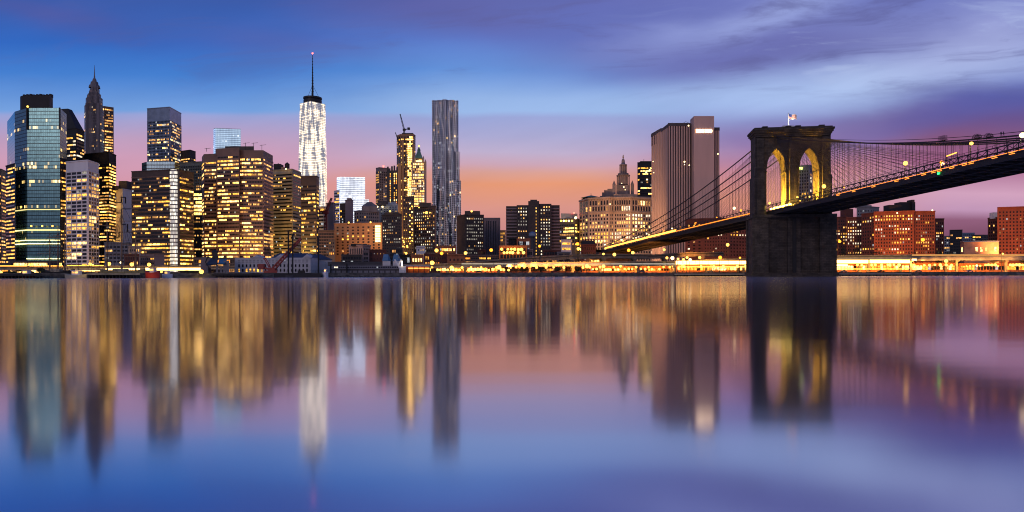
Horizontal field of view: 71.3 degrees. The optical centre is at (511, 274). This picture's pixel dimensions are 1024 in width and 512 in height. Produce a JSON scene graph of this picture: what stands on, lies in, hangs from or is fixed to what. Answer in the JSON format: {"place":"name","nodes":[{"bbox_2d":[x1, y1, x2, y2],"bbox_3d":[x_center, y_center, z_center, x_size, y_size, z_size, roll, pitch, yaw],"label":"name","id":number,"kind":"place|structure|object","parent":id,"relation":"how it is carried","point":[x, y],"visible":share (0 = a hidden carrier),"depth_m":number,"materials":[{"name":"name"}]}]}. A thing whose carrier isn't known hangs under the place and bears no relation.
{"place":"outdoors","nodes":[
{"label":"outdoors","id":0,"kind":"place"},
{"bbox_2d":[0,169,5,263],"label":"office tower","id":1,"kind":"structure","parent":0,"point":[2,216],"depth_m":819.83,"materials":[{"name":"yellow"}]},
{"bbox_2d":[0,176,5,262],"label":"window","id":2,"kind":"structure","parent":1,"relation":"in","point":[1,176],"depth_m":822.71,"materials":[{"name":"yellow"}]},
{"bbox_2d":[9,261,62,272],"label":"waterfront shed","id":3,"kind":"structure","parent":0,"point":[24,263],"depth_m":640.70,"materials":[{"name":"yellow"}]},
{"bbox_2d":[65,160,98,264],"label":"office block","id":4,"kind":"structure","parent":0,"point":[82,199],"depth_m":706.22,"materials":[{"name":"white paint"}]},
{"bbox_2d":[67,172,98,264],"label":"window","id":5,"kind":"structure","parent":4,"relation":"in","point":[93,261],"depth_m":710.44,"materials":[{"name":"yellow glass"}]},
{"bbox_2d":[104,106,113,153],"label":"residential tower","id":6,"kind":"structure","parent":0,"point":[108,129],"depth_m":1144.86,"materials":[{"name":"beige brick"}]},
{"bbox_2d":[104,242,132,270],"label":"block","id":7,"kind":"structure","parent":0,"point":[114,252],"depth_m":640.00,"materials":[{"name":"grey concrete"}]},
{"bbox_2d":[139,254,164,272],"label":"warehouse","id":8,"kind":"structure","parent":0,"point":[155,259],"depth_m":572.34,"materials":[{"name":"grey stone"}]},
{"bbox_2d":[131,162,193,272],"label":"office tower","id":9,"kind":"structure","parent":0,"point":[162,204],"depth_m":717.81,"materials":[{"name":"brown stone"}]},
{"bbox_2d":[132,177,192,264],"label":"window","id":10,"kind":"structure","parent":9,"relation":"in","point":[162,177],"depth_m":719.16,"materials":[{"name":"yellow glass"}]},
{"bbox_2d":[147,107,181,162],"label":"office tower","id":11,"kind":"structure","parent":0,"point":[164,137],"depth_m":1006.26,"materials":[{"name":"metal"}]},
{"bbox_2d":[148,121,179,162],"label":"window","id":12,"kind":"structure","parent":11,"relation":"in","point":[161,121],"depth_m":1007.02,"materials":[{"name":"glass"}]},
{"bbox_2d":[180,150,195,161],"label":"dark block","id":13,"kind":"structure","parent":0,"point":[188,155],"depth_m":1005.93,"materials":[{"name":"grey"}]},
{"bbox_2d":[180,161,201,190],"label":"office tower","id":14,"kind":"structure","parent":0,"point":[195,167],"depth_m":952.72,"materials":[{"name":"grey"}]},
{"bbox_2d":[194,215,201,257],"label":"dark block","id":15,"kind":"structure","parent":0,"point":[197,236],"depth_m":840.00,"materials":[{"name":"grey"}]},
{"bbox_2d":[194,190,201,214],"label":"lit block","id":16,"kind":"structure","parent":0,"point":[198,202],"depth_m":879.86,"materials":[{"name":"yellow"}]},
{"bbox_2d":[193,258,234,272],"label":"waterfront shed","id":17,"kind":"structure","parent":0,"point":[196,261],"depth_m":601.09,"materials":[{"name":"stone"}]},
{"bbox_2d":[201,250,228,272],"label":"quay pavilion","id":18,"kind":"structure","parent":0,"point":[207,262],"depth_m":411.72,"materials":[{"name":"blue stone"}]},
{"bbox_2d":[213,128,240,153],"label":"glass tower","id":19,"kind":"structure","parent":0,"point":[223,137],"depth_m":1494.75,"materials":[{"name":"glass"}]},
{"bbox_2d":[202,143,273,257],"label":"office tower","id":20,"kind":"structure","parent":0,"point":[237,201],"depth_m":765.00,"materials":[{"name":"brown stone"}]},
{"bbox_2d":[202,156,272,257],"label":"window","id":21,"kind":"structure","parent":20,"relation":"in","point":[227,156],"depth_m":764.80,"materials":[{"name":"yellow glass"}]},
{"bbox_2d":[258,238,301,269],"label":"barge crane","id":22,"kind":"object","parent":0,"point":[281,259],"visible":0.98,"depth_m":389.21,"materials":[{"name":"metal"}]},
{"bbox_2d":[235,253,331,272],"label":"pier shed","id":23,"kind":"structure","parent":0,"point":[307,262],"depth_m":425.00,"materials":[{"name":"grey"}]},
{"bbox_2d":[273,162,301,255],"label":"office tower","id":24,"kind":"structure","parent":0,"point":[286,197],"depth_m":856.08,"materials":[{"name":"concrete"}]},
{"bbox_2d":[273,174,300,255],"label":"window","id":25,"kind":"structure","parent":24,"relation":"in","point":[281,174],"depth_m":855.90,"materials":[{"name":"yellow glass"}]},
{"bbox_2d":[301,175,318,254],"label":"office block","id":26,"kind":"structure","parent":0,"point":[309,209],"depth_m":802.59,"materials":[{"name":"brown"}]},
{"bbox_2d":[302,185,318,251],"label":"window","id":27,"kind":"structure","parent":26,"relation":"in","point":[313,185],"depth_m":803.07,"materials":[{"name":"yellow glass"}]},
{"bbox_2d":[298,53,326,206],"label":"skyscraper","id":28,"kind":"structure","parent":0,"point":[312,144],"depth_m":1738.16,"materials":[{"name":"white glass"}]},
{"bbox_2d":[318,230,333,256],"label":"apartment block","id":29,"kind":"structure","parent":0,"point":[325,236],"depth_m":774.86,"materials":[{"name":"brown stone"}]},
{"bbox_2d":[326,202,334,229],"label":"slab","id":30,"kind":"structure","parent":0,"point":[330,219],"depth_m":953.67,"materials":[{"name":"grey concrete"}]},
{"bbox_2d":[328,240,334,261],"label":"apartment block","id":31,"kind":"structure","parent":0,"point":[331,249],"depth_m":700.00,"materials":[{"name":"beige brick"}]},
{"bbox_2d":[334,190,339,222],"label":"striped tower","id":32,"kind":"structure","parent":0,"point":[336,202],"depth_m":1204.00,"materials":[{"name":"white paint"}]},
{"bbox_2d":[345,198,352,222],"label":"slab","id":33,"kind":"structure","parent":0,"point":[349,209],"depth_m":1008.00,"materials":[{"name":"grey stone"}]},
{"bbox_2d":[341,254,361,261],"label":"waterfront shed","id":34,"kind":"structure","parent":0,"point":[351,257],"depth_m":540.77,"materials":[{"name":"grey concrete"}]},
{"bbox_2d":[337,177,368,222],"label":"glass tower","id":35,"kind":"structure","parent":0,"point":[353,188],"depth_m":1605.28,"materials":[{"name":"white glass"}]},
{"bbox_2d":[334,221,381,261],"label":"apartment block","id":36,"kind":"structure","parent":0,"point":[349,233],"depth_m":795.56,"materials":[{"name":"orange brick"}]},
{"bbox_2d":[348,244,370,253],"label":"hotel","id":37,"kind":"structure","parent":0,"point":[356,248],"depth_m":595.67,"materials":[{"name":"pink paint"}]},
{"bbox_2d":[354,202,379,222],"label":"stone building","id":38,"kind":"structure","parent":0,"point":[368,212],"depth_m":952.24,"materials":[{"name":"stone"}]},
{"bbox_2d":[368,249,385,265],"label":"waterfront shed","id":39,"kind":"structure","parent":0,"point":[375,255],"depth_m":560.78,"materials":[{"name":"red brick"}]},
{"bbox_2d":[376,166,386,204],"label":"office tower","id":40,"kind":"structure","parent":0,"point":[381,175],"depth_m":1313.66,"materials":[{"name":"brown concrete"}]},
{"bbox_2d":[376,201,397,222],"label":"apartment tower","id":41,"kind":"structure","parent":0,"point":[383,207],"depth_m":1004.00,"materials":[{"name":"concrete"}]},
{"bbox_2d":[382,211,401,254],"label":"apartment tower","id":42,"kind":"structure","parent":0,"point":[391,229],"depth_m":700.11,"materials":[{"name":"grey"}]},
{"bbox_2d":[383,217,399,251],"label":"window","id":43,"kind":"structure","parent":42,"relation":"in","point":[387,217],"depth_m":699.42,"materials":[{"name":"grey"}]},
{"bbox_2d":[387,166,397,204],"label":"dark tower","id":44,"kind":"structure","parent":0,"point":[392,184],"depth_m":1197.44,"materials":[{"name":"brown"}]},
{"bbox_2d":[402,196,413,253],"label":"apartment tower","id":45,"kind":"structure","parent":0,"point":[408,225],"depth_m":772.34,"materials":[{"name":"brown concrete"}]},
{"bbox_2d":[405,265,429,272],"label":"quay shed","id":46,"kind":"structure","parent":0,"point":[417,268],"depth_m":435.19,"materials":[{"name":"orange paint"}]},
{"bbox_2d":[411,254,423,263],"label":"waterfront shed","id":47,"kind":"structure","parent":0,"point":[417,258],"depth_m":520.88,"materials":[{"name":"orange brick"}]},
{"bbox_2d":[411,145,426,206],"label":"gothic tower","id":48,"kind":"structure","parent":0,"point":[418,180],"depth_m":1284.92,"materials":[{"name":"stone"}]},
{"bbox_2d":[412,160,423,206],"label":"window","id":49,"kind":"structure","parent":48,"relation":"in","point":[416,160],"depth_m":1284.55,"materials":[{"name":"yellow glass"}]},
{"bbox_2d":[414,203,436,253],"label":"apartment tower","id":50,"kind":"structure","parent":0,"point":[425,224],"depth_m":706.18,"materials":[{"name":"brown stone"}]},
{"bbox_2d":[415,209,433,251],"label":"window","id":51,"kind":"structure","parent":50,"relation":"in","point":[423,209],"depth_m":706.63,"materials":[{"name":"yellow"}]},
{"bbox_2d":[424,253,446,272],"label":"waterfront shed","id":52,"kind":"structure","parent":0,"point":[435,257],"depth_m":522.83,"materials":[{"name":"red brick"}]},
{"bbox_2d":[435,246,455,253],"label":"waterfront shed","id":53,"kind":"structure","parent":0,"point":[448,249],"depth_m":561.00,"materials":[{"name":"orange brick"}]},
{"bbox_2d":[432,99,460,253],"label":"skyscraper","id":54,"kind":"structure","parent":0,"point":[446,190],"depth_m":1042.05,"materials":[{"name":"metal"}]},
{"bbox_2d":[432,100,456,245],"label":"window","id":55,"kind":"structure","parent":54,"relation":"in","point":[438,100],"depth_m":1042.55,"materials":[{"name":"grey glass"}]},
{"bbox_2d":[432,152,460,245],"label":"window","id":56,"kind":"structure","parent":54,"relation":"in","point":[453,152],"depth_m":1035.95,"materials":[{"name":"black glass"}]},
{"bbox_2d":[447,254,464,262],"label":"waterfront shed","id":57,"kind":"structure","parent":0,"point":[455,258],"depth_m":515.94,"materials":[{"name":"orange brick"}]},
{"bbox_2d":[456,210,483,254],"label":"apartment tower","id":58,"kind":"structure","parent":0,"point":[470,232],"depth_m":653.24,"materials":[{"name":"grey"}]},
{"bbox_2d":[465,255,498,261],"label":"waterfront shed","id":59,"kind":"structure","parent":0,"point":[471,258],"depth_m":540.74,"materials":[{"name":"brown stone"}]},
{"bbox_2d":[484,218,499,254],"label":"concrete block","id":60,"kind":"structure","parent":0,"point":[492,233],"depth_m":699.86,"materials":[{"name":"grey concrete"}]},
{"bbox_2d":[0,276,1023,511],"bbox_3d":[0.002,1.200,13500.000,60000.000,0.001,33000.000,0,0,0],"label":"river water","id":61,"kind":"structure","parent":0,"point":[642,394],"depth_m":7.15,"materials":[{"name":"blue liquid"}]},
{"bbox_2d":[28,222,77,272],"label":"sailing ship","id":62,"kind":"object","parent":61,"relation":"on","point":[57,270],"visible":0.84,"depth_m":377.37,"materials":[{"name":"wood"}]},
{"bbox_2d":[65,263,87,277],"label":"boat","id":63,"kind":"object","parent":61,"relation":"on","point":[76,273],"visible":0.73,"depth_m":336.70,"materials":[{"name":"metal"}]},
{"bbox_2d":[87,273,140,277],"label":"pier deck","id":64,"kind":"structure","parent":61,"relation":"in","point":[112,274],"depth_m":322.00,"materials":[{"name":"metal"}]},
{"bbox_2d":[87,202,150,272],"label":"sailing ship","id":65,"kind":"object","parent":61,"relation":"on","point":[121,269],"visible":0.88,"depth_m":371.37,"materials":[{"name":"brown metal"}]},
{"bbox_2d":[274,270,320,276],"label":"barge","id":66,"kind":"object","parent":61,"relation":"on","point":[301,273],"visible":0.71,"depth_m":384.00},
{"bbox_2d":[0,274,1022,277],"bbox_3d":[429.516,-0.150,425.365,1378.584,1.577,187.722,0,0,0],"label":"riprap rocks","id":67,"kind":"object","parent":61,"relation":"in","point":[529,276],"visible":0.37,"depth_m":428.82,"materials":[{"name":"black stone"}]},
{"bbox_2d":[580,124,1023,275],"bbox_3d":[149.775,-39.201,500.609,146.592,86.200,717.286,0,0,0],"label":"suspension bridge","id":68,"kind":"structure","parent":61,"relation":"on","point":[788,236],"depth_m":391.81,"materials":[{"name":"stone"}]},
{"bbox_2d":[839,273,910,275],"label":"pier deck","id":69,"kind":"structure","parent":61,"relation":"in","point":[859,274],"depth_m":452.00,"materials":[{"name":"concrete"}]},
{"bbox_2d":[0,0,1023,235],"label":"sky","id":70,"kind":"structure","parent":0,"point":[552,96],"materials":[{"name":"blue"}]},
{"bbox_2d":[506,200,559,261],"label":"apartment slab","id":71,"kind":"structure","parent":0,"point":[542,221],"depth_m":650.00,"materials":[{"name":"grey concrete"}]},
{"bbox_2d":[561,239,571,251],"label":"waterfront shed","id":72,"kind":"structure","parent":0,"point":[565,245],"depth_m":620.86,"materials":[{"name":"yellow paint"}]},
{"bbox_2d":[560,212,579,261],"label":"office block","id":73,"kind":"structure","parent":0,"point":[569,226],"depth_m":900.14,"materials":[{"name":"grey concrete"}]},
{"bbox_2d":[581,239,595,271],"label":"waterfront shed","id":74,"kind":"structure","parent":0,"point":[588,247],"depth_m":641.01,"materials":[{"name":"red brick"}]},
{"bbox_2d":[579,155,651,271],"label":"municipal building","id":75,"kind":"structure","parent":0,"point":[618,211],"depth_m":868.42,"materials":[{"name":"stone"}]},
{"bbox_2d":[580,200,651,260],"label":"window","id":76,"kind":"structure","parent":75,"relation":"in","point":[612,200],"depth_m":867.68,"materials":[{"name":"yellow glass"}]},
{"bbox_2d":[637,161,650,196],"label":"dark tower","id":77,"kind":"structure","parent":0,"point":[643,178],"depth_m":1005.00,"materials":[{"name":"grey"}]},
{"bbox_2d":[651,116,719,271],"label":"telephone building","id":78,"kind":"structure","parent":0,"point":[684,161],"depth_m":774.55,"materials":[{"name":"stone"}]},
{"bbox_2d":[685,218,745,263],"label":"housing block","id":79,"kind":"structure","parent":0,"point":[736,247],"depth_m":644.36,"materials":[{"name":"red brick"}]},
{"bbox_2d":[799,165,811,202],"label":"office tower","id":80,"kind":"structure","parent":0,"point":[805,179],"depth_m":1003.49,"materials":[{"name":"grey concrete"}]},
{"bbox_2d":[837,209,852,254],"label":"brick housing block","id":81,"kind":"structure","parent":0,"point":[841,227],"depth_m":683.74,"materials":[{"name":"brown"}]},
{"bbox_2d":[846,217,860,254],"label":"brick housing block","id":82,"kind":"structure","parent":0,"point":[853,233],"depth_m":658.95,"materials":[{"name":"brown"}]},
{"bbox_2d":[856,205,879,216],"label":"grey building","id":83,"kind":"structure","parent":0,"point":[866,209],"depth_m":903.14,"materials":[{"name":"concrete"}]},
{"bbox_2d":[874,200,935,262],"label":"brick housing block","id":84,"kind":"structure","parent":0,"point":[902,228],"depth_m":616.39,"materials":[{"name":"red brick"}]},
{"bbox_2d":[876,215,933,253],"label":"window","id":85,"kind":"structure","parent":84,"relation":"in","point":[894,215],"depth_m":616.03,"materials":[{"name":"yellow glass"}]},
{"bbox_2d":[935,218,943,262],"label":"brick housing block","id":86,"kind":"structure","parent":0,"point":[939,233],"depth_m":655.00,"materials":[{"name":"brown"}]},
{"bbox_2d":[950,230,961,262],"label":"building","id":87,"kind":"structure","parent":0,"point":[955,237],"depth_m":997.68,"materials":[{"name":"grey"}]},
{"bbox_2d":[960,241,998,262],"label":"school building","id":88,"kind":"structure","parent":0,"point":[979,247],"depth_m":575.00,"materials":[{"name":"brick"}]},
{"bbox_2d":[987,212,996,240],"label":"brick housing block","id":89,"kind":"structure","parent":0,"point":[992,227],"depth_m":645.14,"materials":[{"name":"brown"}]},
{"bbox_2d":[997,206,1023,262],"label":"brick housing block","id":90,"kind":"structure","parent":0,"point":[1010,229],"depth_m":608.35,"materials":[{"name":"red brick"}]},
{"bbox_2d":[999,211,1023,253],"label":"window","id":91,"kind":"structure","parent":90,"relation":"in","point":[1003,211],"depth_m":608.41,"materials":[{"name":"black glass"}]},
{"label":"ground","id":92,"kind":"structure","parent":0,"visible":0},
{"bbox_2d":[5,163,14,263],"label":"dark annex","id":93,"kind":"object","parent":92,"relation":"on","point":[10,212],"visible":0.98,"depth_m":736.20,"materials":[{"name":"grey"}]},
{"bbox_2d":[7,94,66,260],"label":"glass tower","id":94,"kind":"structure","parent":92,"relation":"on","point":[36,137],"depth_m":735.00,"materials":[{"name":"blue glass"}]},
{"bbox_2d":[60,158,67,270],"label":"dark annex","id":95,"kind":"object","parent":92,"relation":"on","point":[62,190],"visible":0.72,"depth_m":728.13,"materials":[{"name":"grey"}]},
{"bbox_2d":[62,109,84,160],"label":"office tower","id":96,"kind":"structure","parent":92,"relation":"on","point":[75,141],"depth_m":864.21,"materials":[{"name":"grey glass"}]},
{"bbox_2d":[84,65,103,153],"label":"art deco tower","id":97,"kind":"structure","parent":92,"relation":"on","point":[94,124],"depth_m":1104.87,"materials":[{"name":"stone"}]},
{"bbox_2d":[84,152,115,264],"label":"office tower","id":98,"kind":"structure","parent":92,"relation":"on","point":[106,161],"depth_m":884.74,"materials":[{"name":"brown"}]},
{"bbox_2d":[99,164,115,259],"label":"window","id":99,"kind":"structure","parent":98,"relation":"in","point":[99,164],"depth_m":885.23,"materials":[{"name":"yellow glass"}]},
{"bbox_2d":[0,265,234,272],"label":"elevated highway","id":100,"kind":"structure","parent":92,"relation":"on","point":[179,269],"depth_m":468.22,"materials":[{"name":"concrete"}]},
{"bbox_2d":[115,181,131,242],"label":"white building","id":101,"kind":"structure","parent":92,"relation":"on","point":[123,192],"depth_m":897.86,"materials":[{"name":"paint"}]},
{"bbox_2d":[328,262,398,272],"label":"pier terminal","id":102,"kind":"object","parent":92,"relation":"on","point":[362,267],"visible":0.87,"depth_m":424.00,"materials":[{"name":"grey concrete"}]},
{"bbox_2d":[396,133,415,247],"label":"unfinished tower","id":103,"kind":"structure","parent":92,"relation":"on","point":[406,148],"depth_m":1404.58,"materials":[{"name":"brown concrete"}]},
{"bbox_2d":[397,136,414,212],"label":"window","id":104,"kind":"structure","parent":103,"relation":"in","point":[407,136],"depth_m":1404.96,"materials":[{"name":"yellow glass"}]},
{"bbox_2d":[440,267,504,272],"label":"waterfront shed","id":105,"kind":"structure","parent":92,"relation":"on","point":[487,271],"depth_m":481.06,"materials":[{"name":"yellow brick"}]},
{"bbox_2d":[0,272,1023,277],"bbox_3d":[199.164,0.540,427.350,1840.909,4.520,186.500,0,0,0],"label":"seawall","id":106,"kind":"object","parent":92,"relation":"on","point":[264,275],"visible":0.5,"depth_m":426.66,"materials":[{"name":"stone"}]},
{"bbox_2d":[499,245,526,272],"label":"waterfront shed","id":107,"kind":"structure","parent":92,"relation":"on","point":[506,251],"depth_m":540.47,"materials":[{"name":"orange brick"}]},
{"bbox_2d":[506,266,579,272],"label":"waterfront shed","id":108,"kind":"structure","parent":92,"relation":"on","point":[535,270],"depth_m":486.78,"materials":[{"name":"yellow brick"}]},
{"bbox_2d":[403,258,745,272],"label":"elevated highway","id":109,"kind":"structure","parent":92,"relation":"on","point":[636,265],"depth_m":468.25,"materials":[{"name":"concrete"}]},
{"bbox_2d":[437,252,723,268],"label":"elevated highway","id":110,"kind":"structure","parent":92,"relation":"on","point":[631,257],"depth_m":509.56,"materials":[{"name":"concrete"}]},
{"bbox_2d":[582,266,672,271],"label":"waterfront shed","id":111,"kind":"structure","parent":92,"relation":"on","point":[619,269],"depth_m":490.72,"materials":[{"name":"yellow brick"}]},
{"bbox_2d":[676,264,745,271],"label":"waterfront shed","id":112,"kind":"structure","parent":92,"relation":"on","point":[715,269],"depth_m":500.72,"materials":[{"name":"yellow brick"}]},
{"bbox_2d":[861,212,873,254],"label":"brick housing block","id":113,"kind":"structure","parent":92,"relation":"on","point":[867,233],"depth_m":633.26,"materials":[{"name":"brown brick"}]},
{"bbox_2d":[837,263,954,271],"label":"waterfront shed","id":114,"kind":"structure","parent":92,"relation":"on","point":[905,267],"depth_m":519.03,"materials":[{"name":"yellow brick"}]},
{"bbox_2d":[837,254,1023,271],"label":"elevated highway","id":115,"kind":"structure","parent":92,"relation":"on","point":[910,259],"depth_m":503.53,"materials":[{"name":"concrete"}]},
{"bbox_2d":[958,263,1023,271],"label":"waterfront shed","id":116,"kind":"structure","parent":92,"relation":"on","point":[962,267],"depth_m":518.58,"materials":[{"name":"orange brick"}]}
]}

